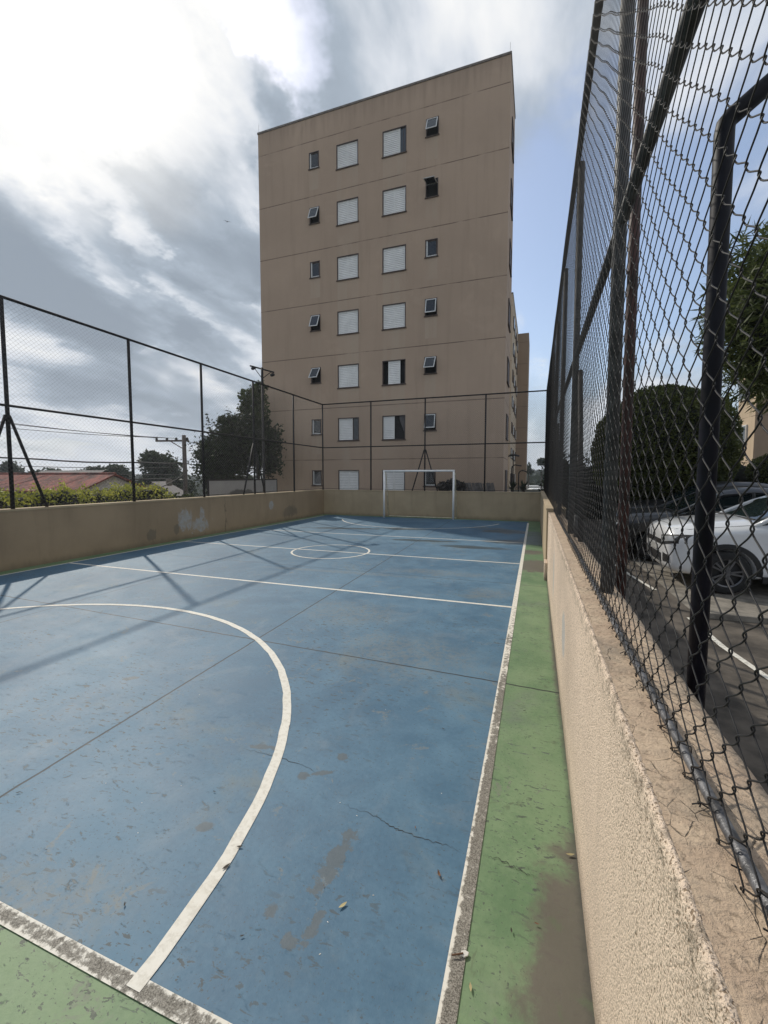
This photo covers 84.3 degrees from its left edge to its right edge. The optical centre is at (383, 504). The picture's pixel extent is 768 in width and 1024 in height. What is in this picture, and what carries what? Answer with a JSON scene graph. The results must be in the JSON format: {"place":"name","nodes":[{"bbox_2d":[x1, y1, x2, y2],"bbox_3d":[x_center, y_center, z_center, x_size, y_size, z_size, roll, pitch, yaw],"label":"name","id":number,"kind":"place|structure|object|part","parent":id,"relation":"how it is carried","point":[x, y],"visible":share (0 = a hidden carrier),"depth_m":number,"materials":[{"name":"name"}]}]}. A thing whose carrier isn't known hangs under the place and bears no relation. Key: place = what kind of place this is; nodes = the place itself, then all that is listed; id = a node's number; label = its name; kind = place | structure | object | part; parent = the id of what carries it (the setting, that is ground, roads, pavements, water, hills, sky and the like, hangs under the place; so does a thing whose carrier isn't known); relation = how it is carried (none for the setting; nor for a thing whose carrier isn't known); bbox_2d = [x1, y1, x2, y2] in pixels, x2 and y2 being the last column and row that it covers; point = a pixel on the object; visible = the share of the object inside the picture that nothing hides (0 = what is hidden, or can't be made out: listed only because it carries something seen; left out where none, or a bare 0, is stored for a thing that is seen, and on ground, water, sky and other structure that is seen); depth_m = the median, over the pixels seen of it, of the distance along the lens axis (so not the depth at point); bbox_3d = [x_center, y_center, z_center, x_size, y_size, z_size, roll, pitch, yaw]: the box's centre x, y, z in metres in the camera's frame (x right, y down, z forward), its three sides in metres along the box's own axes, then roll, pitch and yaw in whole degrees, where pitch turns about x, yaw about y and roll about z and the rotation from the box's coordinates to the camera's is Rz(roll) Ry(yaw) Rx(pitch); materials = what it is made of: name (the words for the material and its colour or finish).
{"place":"outdoors","nodes":[
{"label":"outdoors","id":0,"kind":"place"},
{"bbox_2d":[28,467,60,472],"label":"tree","id":1,"kind":"object","parent":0,"point":[47,468],"visible":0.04,"depth_m":87.97,"materials":[{"name":"green plant"}]},
{"bbox_2d":[38,470,107,472],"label":"house","id":2,"kind":"structure","parent":0,"point":[60,471],"depth_m":60.13,"materials":[{"name":"paint"}]},
{"bbox_2d":[83,465,106,469],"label":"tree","id":3,"kind":"object","parent":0,"point":[98,467],"visible":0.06,"depth_m":75.90,"materials":[{"name":"green plant"}]},
{"bbox_2d":[145,481,182,497],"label":"house","id":4,"kind":"structure","parent":0,"point":[175,488],"depth_m":48.01,"materials":[{"name":"white paint"}]},
{"bbox_2d":[0,515,527,1023],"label":"court surface","id":5,"kind":"object","parent":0,"point":[132,739],"visible":1,"depth_m":2.69,"materials":[{"name":"blue paint"}]},
{"bbox_2d":[0,901,231,1023],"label":"baseline","id":6,"kind":"object","parent":5,"relation":"on","point":[176,1008],"depth_m":1.51,"materials":[{"name":"paint"}]},
{"bbox_2d":[0,604,290,991],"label":"penalty arc","id":7,"kind":"object","parent":5,"relation":"on","point":[144,973],"visible":1,"depth_m":2.05,"materials":[{"name":"white paint"}]},
{"bbox_2d":[0,516,319,575],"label":"sideline","id":8,"kind":"object","parent":5,"relation":"on","point":[140,549],"visible":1,"depth_m":9.78,"materials":[{"name":"white paint"}]},
{"bbox_2d":[72,563,511,607],"bbox_3d":[-2.313,1.277,7.115,8.546,0.001,0.055,1,4,20],"label":"court line","id":9,"kind":"object","parent":5,"relation":"on","point":[306,586],"visible":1,"depth_m":6.67,"materials":[{"name":"white paint"}]},
{"bbox_2d":[291,545,369,558],"bbox_3d":[-1.242,1.091,9.909,1.842,0.001,1.841,1,4,20],"label":"circle","id":10,"kind":"object","parent":5,"relation":"on","point":[329,558],"visible":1,"depth_m":9.47,"materials":[{"name":"white paint"}]},
{"bbox_2d":[185,541,518,563],"bbox_3d":[-1.305,1.091,9.931,8.546,0.001,0.050,1,4,20],"label":"halfway line","id":11,"kind":"object","parent":5,"relation":"on","point":[363,553],"visible":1,"depth_m":9.61,"materials":[{"name":"white paint"}]},
{"bbox_2d":[258,529,517,542],"bbox_3d":[-0.352,0.915,12.591,8.546,0.001,0.050,1,4,20],"label":"court line","id":12,"kind":"object","parent":5,"relation":"on","point":[395,536],"visible":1,"depth_m":12.33,"materials":[{"name":"white paint"}]},
{"bbox_2d":[349,807,462,851],"bbox_3d":[0.048,1.611,2.128,0.714,0.001,0.036,2,4,27],"label":"crack","id":13,"kind":"object","parent":5,"relation":"on","point":[402,830],"visible":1,"depth_m":2.11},
{"bbox_2d":[342,519,496,528],"bbox_3d":[0.961,0.729,15.402,6.222,0.001,2.257,1,4,16],"label":"penalty arc","id":14,"kind":"object","parent":5,"relation":"on","point":[419,528],"visible":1,"depth_m":14.49,"materials":[{"name":"white paint"}]},
{"bbox_2d":[383,470,456,519],"bbox_3d":[1.483,-0.430,17.722,3.076,2.009,0.476,1,4,20],"label":"futsal goal","id":15,"kind":"object","parent":5,"relation":"on","point":[454,480],"visible":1,"depth_m":17.54,"materials":[{"name":"white paint"}]},
{"bbox_2d":[436,523,528,1023],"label":"sideline","id":16,"kind":"object","parent":5,"relation":"on","point":[447,1013],"visible":1,"depth_m":1.92,"materials":[{"name":"paint"}]},
{"bbox_2d":[461,950,468,957],"bbox_3d":[0.295,1.644,1.552,0.027,0.004,0.026,2,4,27],"label":"paint chip","id":17,"kind":"object","parent":16,"relation":"on","point":[465,954],"visible":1,"depth_m":1.55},
{"bbox_2d":[0,514,594,1023],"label":"court border","id":18,"kind":"object","parent":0,"point":[520,966],"visible":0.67,"depth_m":1.74,"materials":[{"name":"green paint"}]},
{"bbox_2d":[0,0,767,475],"label":"sky","id":19,"kind":"structure","parent":0,"point":[129,129],"materials":[{"name":"white"}]},
{"bbox_2d":[245,475,540,491],"bbox_3d":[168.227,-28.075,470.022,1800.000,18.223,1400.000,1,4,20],"label":"ground","id":20,"kind":"structure","parent":0,"point":[533,490],"depth_m":54.31,"materials":[{"name":"soil"}]},
{"bbox_2d":[0,460,24,472],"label":"tree","id":21,"kind":"object","parent":20,"relation":"on","point":[15,468],"visible":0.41,"depth_m":87.43,"materials":[{"name":"green plant"}]},
{"bbox_2d":[0,472,150,496],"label":"house","id":22,"kind":"structure","parent":20,"relation":"on","point":[86,478],"depth_m":37.56,"materials":[{"name":"paint"}]},
{"bbox_2d":[0,479,174,508],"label":"hedge","id":23,"kind":"object","parent":20,"relation":"on","point":[62,493],"visible":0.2,"depth_m":9.88,"materials":[{"name":"green plant"}]},
{"bbox_2d":[102,464,137,480],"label":"tree","id":24,"kind":"object","parent":20,"relation":"on","point":[117,468],"visible":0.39,"depth_m":70.31,"materials":[{"name":"green plant"}]},
{"bbox_2d":[135,475,151,485],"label":"tree","id":25,"kind":"object","parent":20,"relation":"on","point":[143,481],"visible":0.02,"depth_m":60.84,"materials":[{"name":"green plant"}]},
{"bbox_2d":[136,448,187,481],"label":"tree","id":26,"kind":"object","parent":20,"relation":"on","point":[153,468],"visible":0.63,"depth_m":57.21,"materials":[{"name":"green plant"}]},
{"bbox_2d":[0,489,325,571],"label":"wall","id":27,"kind":"structure","parent":20,"relation":"on","point":[33,536],"depth_m":10.18,"materials":[{"name":"beige paint"}]},
{"bbox_2d":[0,295,323,508],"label":"chain link fence","id":28,"kind":"object","parent":27,"relation":"on","point":[7,418],"visible":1,"depth_m":10.18,"materials":[{"name":"metal"}]},
{"bbox_2d":[155,435,188,494],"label":"utility pole","id":29,"kind":"object","parent":20,"relation":"on","point":[184,458],"visible":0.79,"depth_m":43.12,"materials":[{"name":"concrete"}]},
{"bbox_2d":[5,422,140,436],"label":"power cable","id":30,"kind":"object","parent":29,"relation":"attached to","point":[67,429],"visible":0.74,"depth_m":40.84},
{"bbox_2d":[3,427,159,437],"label":"power cable","id":31,"kind":"object","parent":29,"relation":"attached to","point":[88,434],"visible":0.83,"depth_m":41.07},
{"bbox_2d":[5,423,164,437],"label":"power cable","id":32,"kind":"object","parent":29,"relation":"attached to","point":[83,431],"visible":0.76,"depth_m":41.12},
{"bbox_2d":[0,471,181,474],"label":"power cable","id":33,"kind":"object","parent":29,"relation":"attached to","point":[118,474],"visible":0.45,"depth_m":42.43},
{"bbox_2d":[0,457,182,463],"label":"power cable","id":34,"kind":"object","parent":29,"relation":"attached to","point":[85,461],"visible":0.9,"depth_m":41.38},
{"bbox_2d":[0,465,182,467],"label":"power cable","id":35,"kind":"object","parent":29,"relation":"attached to","point":[72,467],"visible":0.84,"depth_m":41.32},
{"bbox_2d":[129,477,183,479],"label":"power cable","id":36,"kind":"object","parent":29,"relation":"attached to","point":[158,478],"visible":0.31,"depth_m":42.71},
{"bbox_2d":[153,472,198,494],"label":"tree","id":37,"kind":"object","parent":20,"relation":"on","point":[180,483],"visible":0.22,"depth_m":55.66,"materials":[{"name":"green plant"}]},
{"bbox_2d":[161,487,197,498],"bbox_3d":[-7.212,0.231,14.360,1.578,1.661,3.128,1,4,20],"label":"hedge","id":38,"kind":"object","parent":20,"relation":"on","point":[188,495],"visible":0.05,"depth_m":14.56,"materials":[{"name":"green plant"}]},
{"bbox_2d":[184,407,286,494],"bbox_3d":[-7.824,-0.797,22.782,5.975,8.869,3.394,1,4,20],"label":"tree","id":39,"kind":"object","parent":20,"relation":"on","point":[235,459],"visible":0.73,"depth_m":22.02,"materials":[{"name":"green plant"}]},
{"bbox_2d":[207,479,277,495],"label":"wall","id":40,"kind":"structure","parent":20,"relation":"on","point":[228,490],"depth_m":16.48,"materials":[{"name":"paint"}]},
{"bbox_2d":[236,380,272,478],"bbox_3d":[-7.065,-1.597,23.267,2.108,10.393,1.453,1,4,20],"label":"tree","id":41,"kind":"object","parent":20,"relation":"on","point":[247,399],"visible":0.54,"depth_m":22.80,"materials":[{"name":"green plant"}]},
{"bbox_2d":[250,365,274,492],"bbox_3d":[-4.510,-0.540,16.001,0.909,9.247,0.172,0,4,0],"label":"floodlight mast","id":42,"kind":"object","parent":20,"relation":"on","point":[262,404],"visible":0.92,"depth_m":15.74,"materials":[{"name":"metal"}]},
{"bbox_2d":[131,469,543,496],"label":"woods","id":43,"kind":"object","parent":20,"relation":"on","point":[531,480],"visible":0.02,"depth_m":199.83,"materials":[{"name":"green plant"}]},
{"bbox_2d":[257,42,515,491],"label":"apartment block","id":44,"kind":"structure","parent":20,"relation":"on","point":[386,228],"depth_m":21.47,"materials":[{"name":"paint"}]},
{"bbox_2d":[308,150,319,170],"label":"window","id":45,"kind":"structure","parent":44,"relation":"in","point":[313,156],"depth_m":22.50,"materials":[{"name":"grey glass"}]},
{"bbox_2d":[308,206,319,224],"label":"window","id":46,"kind":"structure","parent":44,"relation":"in","point":[313,215],"depth_m":22.63,"materials":[{"name":"glass"}]},
{"bbox_2d":[308,367,320,383],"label":"window","id":47,"kind":"structure","parent":44,"relation":"in","point":[315,373],"depth_m":23.14,"materials":[{"name":"glass"}]},
{"bbox_2d":[309,260,320,278],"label":"window","id":48,"kind":"structure","parent":44,"relation":"in","point":[314,266],"depth_m":22.88,"materials":[{"name":"grey glass"}]},
{"bbox_2d":[309,314,320,331],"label":"window","id":49,"kind":"structure","parent":44,"relation":"in","point":[314,323],"depth_m":22.97,"materials":[{"name":"glass"}]},
{"bbox_2d":[311,419,321,435],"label":"window","id":50,"kind":"structure","parent":44,"relation":"in","point":[314,423],"depth_m":23.44,"materials":[{"name":"grey glass"}]},
{"bbox_2d":[311,470,321,485],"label":"window","id":51,"kind":"structure","parent":44,"relation":"in","point":[317,473],"depth_m":23.62,"materials":[{"name":"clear glass"}]},
{"bbox_2d":[335,139,358,170],"bbox_3d":[-1.882,-17.996,21.874,1.300,1.257,0.171,1,4,20],"label":"window","id":52,"kind":"structure","parent":44,"relation":"in","point":[347,152],"depth_m":21.88,"materials":[{"name":"plastic"}]},
{"bbox_2d":[336,197,358,226],"bbox_3d":[-1.884,-15.202,22.060,1.300,1.257,0.171,1,4,20],"label":"window","id":53,"kind":"structure","parent":44,"relation":"in","point":[347,209],"depth_m":22.06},
{"bbox_2d":[336,253,358,281],"bbox_3d":[-1.886,-12.408,22.246,1.300,1.257,0.171,1,4,20],"label":"window","id":54,"kind":"structure","parent":44,"relation":"in","point":[347,265],"depth_m":22.24,"materials":[{"name":"plastic"}]},
{"bbox_2d":[337,309,358,335],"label":"window","id":55,"kind":"structure","parent":44,"relation":"in","point":[347,320],"depth_m":22.43,"materials":[{"name":"metal"}]},
{"bbox_2d":[337,363,358,388],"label":"window","id":56,"kind":"structure","parent":44,"relation":"in","point":[348,374],"depth_m":22.61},
{"bbox_2d":[338,417,358,441],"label":"window","id":57,"kind":"structure","parent":44,"relation":"in","point":[353,427],"depth_m":22.81,"materials":[{"name":"white glass"}]},
{"bbox_2d":[338,470,358,489],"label":"window","id":58,"kind":"structure","parent":44,"relation":"in","point":[353,477],"depth_m":23.00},
{"bbox_2d":[381,302,405,330],"bbox_3d":[0.520,-9.546,21.574,1.315,1.277,0.171,1,4,20],"label":"window","id":59,"kind":"structure","parent":44,"relation":"in","point":[393,315],"depth_m":21.58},
{"bbox_2d":[381,359,405,385],"bbox_3d":[0.517,-6.752,21.760,1.315,1.277,0.171,1,4,20],"label":"window","id":60,"kind":"structure","parent":44,"relation":"in","point":[393,371],"depth_m":21.77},
{"bbox_2d":[381,415,405,440],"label":"window","id":61,"kind":"structure","parent":44,"relation":"in","point":[393,419],"depth_m":21.98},
{"bbox_2d":[382,470,404,489],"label":"window","id":62,"kind":"structure","parent":44,"relation":"in","point":[392,477],"depth_m":22.12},
{"bbox_2d":[382,244,405,273],"bbox_3d":[0.522,-12.339,21.388,1.315,1.277,0.171,1,4,20],"label":"window","id":63,"kind":"structure","parent":44,"relation":"in","point":[394,257],"depth_m":21.39,"materials":[{"name":"plastic"}]},
{"bbox_2d":[382,125,406,158],"bbox_3d":[0.526,-17.927,21.017,1.315,1.277,0.171,1,4,20],"label":"window","id":64,"kind":"structure","parent":44,"relation":"in","point":[393,140],"depth_m":21.02,"materials":[{"name":"white glass"}]},
{"bbox_2d":[382,185,406,216],"bbox_3d":[0.524,-15.133,21.202,1.315,1.277,0.171,1,4,20],"label":"window","id":65,"kind":"structure","parent":44,"relation":"in","point":[393,199],"depth_m":21.21,"materials":[{"name":"plastic"}]},
{"bbox_2d":[423,472,435,486],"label":"window","id":66,"kind":"structure","parent":44,"relation":"in","point":[431,483],"depth_m":21.46,"materials":[{"name":"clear glass"}]},
{"bbox_2d":[423,356,436,374],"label":"window","id":67,"kind":"structure","parent":44,"relation":"in","point":[430,363],"depth_m":20.99,"materials":[{"name":"glass"}]},
{"bbox_2d":[423,413,436,430],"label":"window","id":68,"kind":"structure","parent":44,"relation":"in","point":[433,417],"depth_m":21.15,"materials":[{"name":"glass"}]},
{"bbox_2d":[423,176,438,198],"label":"window","id":69,"kind":"structure","parent":44,"relation":"in","point":[431,182],"depth_m":20.55,"materials":[{"name":"glass"}]},
{"bbox_2d":[424,238,437,258],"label":"window","id":70,"kind":"structure","parent":44,"relation":"in","point":[431,245],"depth_m":20.72,"materials":[{"name":"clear glass"}]},
{"bbox_2d":[424,297,437,316],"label":"window","id":71,"kind":"structure","parent":44,"relation":"in","point":[431,303],"depth_m":20.80,"materials":[{"name":"glass"}]},
{"bbox_2d":[425,116,438,138],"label":"window","id":72,"kind":"structure","parent":44,"relation":"in","point":[432,124],"depth_m":20.28,"materials":[{"name":"glass"}]},
{"bbox_2d":[505,470,507,491],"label":"window","id":73,"kind":"structure","parent":44,"relation":"in","point":[506,471],"depth_m":22.19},
{"bbox_2d":[506,415,508,440],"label":"window","id":74,"kind":"structure","parent":44,"relation":"in","point":[507,419],"depth_m":21.95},
{"bbox_2d":[507,356,509,387],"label":"window","id":75,"kind":"structure","parent":44,"relation":"in","point":[508,363],"depth_m":21.70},
{"bbox_2d":[508,298,510,332],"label":"window","id":76,"kind":"structure","parent":44,"relation":"in","point":[509,306],"depth_m":21.45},
{"bbox_2d":[509,238,511,277],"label":"window","id":77,"kind":"structure","parent":44,"relation":"in","point":[510,248],"depth_m":21.19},
{"bbox_2d":[510,178,512,220],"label":"window","id":78,"kind":"structure","parent":44,"relation":"in","point":[511,190],"depth_m":20.95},
{"bbox_2d":[511,116,513,163],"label":"window","id":79,"kind":"structure","parent":44,"relation":"in","point":[512,139],"depth_m":20.74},
{"bbox_2d":[324,489,540,521],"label":"wall","id":80,"kind":"structure","parent":20,"relation":"on","point":[508,506],"depth_m":17.77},
{"bbox_2d":[322,390,545,491],"bbox_3d":[1.702,-2.510,17.832,9.578,3.919,0.073,1,4,20],"label":"chain link fence","id":81,"kind":"object","parent":80,"relation":"on","point":[425,445],"visible":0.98,"depth_m":17.73,"materials":[{"name":"metal"}]},
{"bbox_2d":[436,478,466,490],"bbox_3d":[3.032,-0.351,19.091,1.402,1.676,0.813,1,4,20],"label":"shrub","id":82,"kind":"object","parent":20,"relation":"on","point":[459,486],"visible":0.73,"depth_m":18.93,"materials":[{"name":"green plant"}]},
{"bbox_2d":[508,454,519,481],"bbox_3d":[7.884,-1.429,26.030,0.779,3.309,0.120,1,4,20],"label":"street lamp","id":83,"kind":"object","parent":20,"relation":"on","point":[512,455],"visible":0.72,"depth_m":25.92,"materials":[{"name":"metal"}]},
{"bbox_2d":[506,481,524,491],"bbox_3d":[5.654,-0.301,18.684,0.905,1.630,0.891,0,4,-2],"label":"agave plant","id":84,"kind":"object","parent":20,"relation":"on","point":[513,486],"visible":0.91,"depth_m":18.62,"materials":[{"name":"green plant"}]},
{"bbox_2d":[508,292,529,491],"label":"apartment block","id":85,"kind":"structure","parent":20,"relation":"on","point":[519,359],"depth_m":56.13,"materials":[{"name":"paint"}]},
{"bbox_2d":[517,480,530,491],"bbox_3d":[6.152,-0.305,18.623,0.967,1.647,0.877,1,4,20],"label":"agave plant","id":86,"kind":"object","parent":20,"relation":"on","point":[522,487],"visible":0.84,"depth_m":18.59,"materials":[{"name":"green plant"}]},
{"bbox_2d":[527,462,534,487],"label":"tree","id":87,"kind":"object","parent":20,"relation":"on","point":[529,468],"visible":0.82,"depth_m":112.93,"materials":[{"name":"green plant"}]},
{"bbox_2d":[536,458,544,487],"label":"tree","id":88,"kind":"object","parent":20,"relation":"on","point":[541,460],"visible":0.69,"depth_m":121.00,"materials":[{"name":"green plant"}]},
{"bbox_2d":[540,491,565,580],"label":"wall","id":89,"kind":"structure","parent":20,"relation":"on","point":[546,507],"depth_m":8.48,"materials":[{"name":"beige paint"}]},
{"bbox_2d":[538,447,750,519],"bbox_3d":[10.344,-0.581,16.948,7.958,4.037,2.242,1,4,20],"label":"hedge","id":90,"kind":"object","parent":20,"relation":"on","point":[740,476],"visible":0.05,"depth_m":17.21,"materials":[{"name":"green plant"}]},
{"bbox_2d":[547,512,767,1023],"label":"wall","id":91,"kind":"structure","parent":20,"relation":"on","point":[674,923],"depth_m":0.95,"materials":[{"name":"beige paint"}]},
{"bbox_2d":[615,0,648,599],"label":"steel post","id":92,"kind":"object","parent":91,"relation":"on","point":[627,426],"visible":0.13,"depth_m":2.54,"materials":[{"name":"metal"}]},
{"bbox_2d":[544,0,767,931],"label":"chain link fence","id":93,"kind":"object","parent":91,"relation":"on","point":[625,188],"visible":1,"depth_m":1.51,"materials":[{"name":"metal"}]},
{"bbox_2d":[686,73,767,708],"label":"steel post","id":94,"kind":"object","parent":91,"relation":"on","point":[710,455],"visible":0.56,"depth_m":1.28,"materials":[{"name":"metal"}]},
{"bbox_2d":[737,378,767,466],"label":"apartment block","id":95,"kind":"structure","parent":20,"relation":"on","point":[757,444],"depth_m":25.85,"materials":[{"name":"paint"}]},
{"bbox_2d":[737,424,747,443],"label":"window","id":96,"kind":"structure","parent":95,"relation":"in","point":[745,427],"depth_m":26.62,"materials":[{"name":"white metal"}]},
{"bbox_2d":[583,518,767,794],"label":"parking ground","id":97,"kind":"structure","parent":0,"point":[757,641],"depth_m":4.09,"materials":[{"name":"asphalt"}]},
{"bbox_2d":[615,565,655,589],"bbox_3d":[4.386,1.260,7.504,0.088,0.001,1.924,1,4,12],"label":"parking line","id":98,"kind":"object","parent":97,"relation":"on","point":[640,580],"visible":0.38,"depth_m":7.08,"materials":[{"name":"paint"}]},
{"bbox_2d":[590,383,744,500],"bbox_3d":[8.505,-1.399,13.036,3.993,4.590,3.981,1,4,20],"label":"tree","id":99,"kind":"object","parent":97,"relation":"on","point":[732,449],"visible":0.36,"depth_m":11.65,"materials":[{"name":"green plant"}]},
{"bbox_2d":[617,481,767,509],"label":"parked car","id":100,"kind":"object","parent":97,"relation":"on","point":[689,491],"visible":0.11,"depth_m":10.98,"materials":[{"name":"grey paint"}]},
{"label":"windows","id":101,"kind":"part","parent":100,"relation":"part of","materials":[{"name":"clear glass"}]},
{"bbox_2d":[687,617,767,679],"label":"parking line","id":102,"kind":"object","parent":97,"relation":"on","point":[737,656],"visible":0.67,"depth_m":4.11,"materials":[{"name":"paint"}]},
{"bbox_2d":[710,610,767,623],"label":"kerb","id":103,"kind":"structure","parent":97,"relation":"on","point":[744,617],"depth_m":5.18,"materials":[{"name":"concrete"}]},
{"bbox_2d":[744,453,767,483],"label":"clipped shrub","id":104,"kind":"object","parent":97,"relation":"on","point":[762,470],"visible":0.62,"depth_m":14.32,"materials":[{"name":"green plant"}]},
{"bbox_2d":[627,549,767,614],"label":"parking paving","id":105,"kind":"structure","parent":0,"point":[746,604],"depth_m":6.38,"materials":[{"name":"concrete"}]},
{"bbox_2d":[615,487,767,560],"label":"parked car","id":106,"kind":"object","parent":105,"relation":"on","point":[729,497],"visible":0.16,"depth_m":8.75,"materials":[{"name":"black paint"}]},
{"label":"windows","id":107,"kind":"part","parent":106,"relation":"part of","materials":[{"name":"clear glass"}]},
{"bbox_2d":[646,496,767,593],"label":"parked car","id":108,"kind":"object","parent":105,"relation":"on","point":[751,556],"visible":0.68,"depth_m":6.36,"materials":[{"name":"white paint"}]},
{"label":"windows","id":109,"kind":"part","parent":108,"relation":"part of","materials":[{"name":"black glass"}]},
{"bbox_2d":[686,214,767,414],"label":"tree","id":110,"kind":"object","parent":105,"relation":"on","point":[749,367],"visible":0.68,"depth_m":5.97,"materials":[{"name":"green plant"}]}
]}

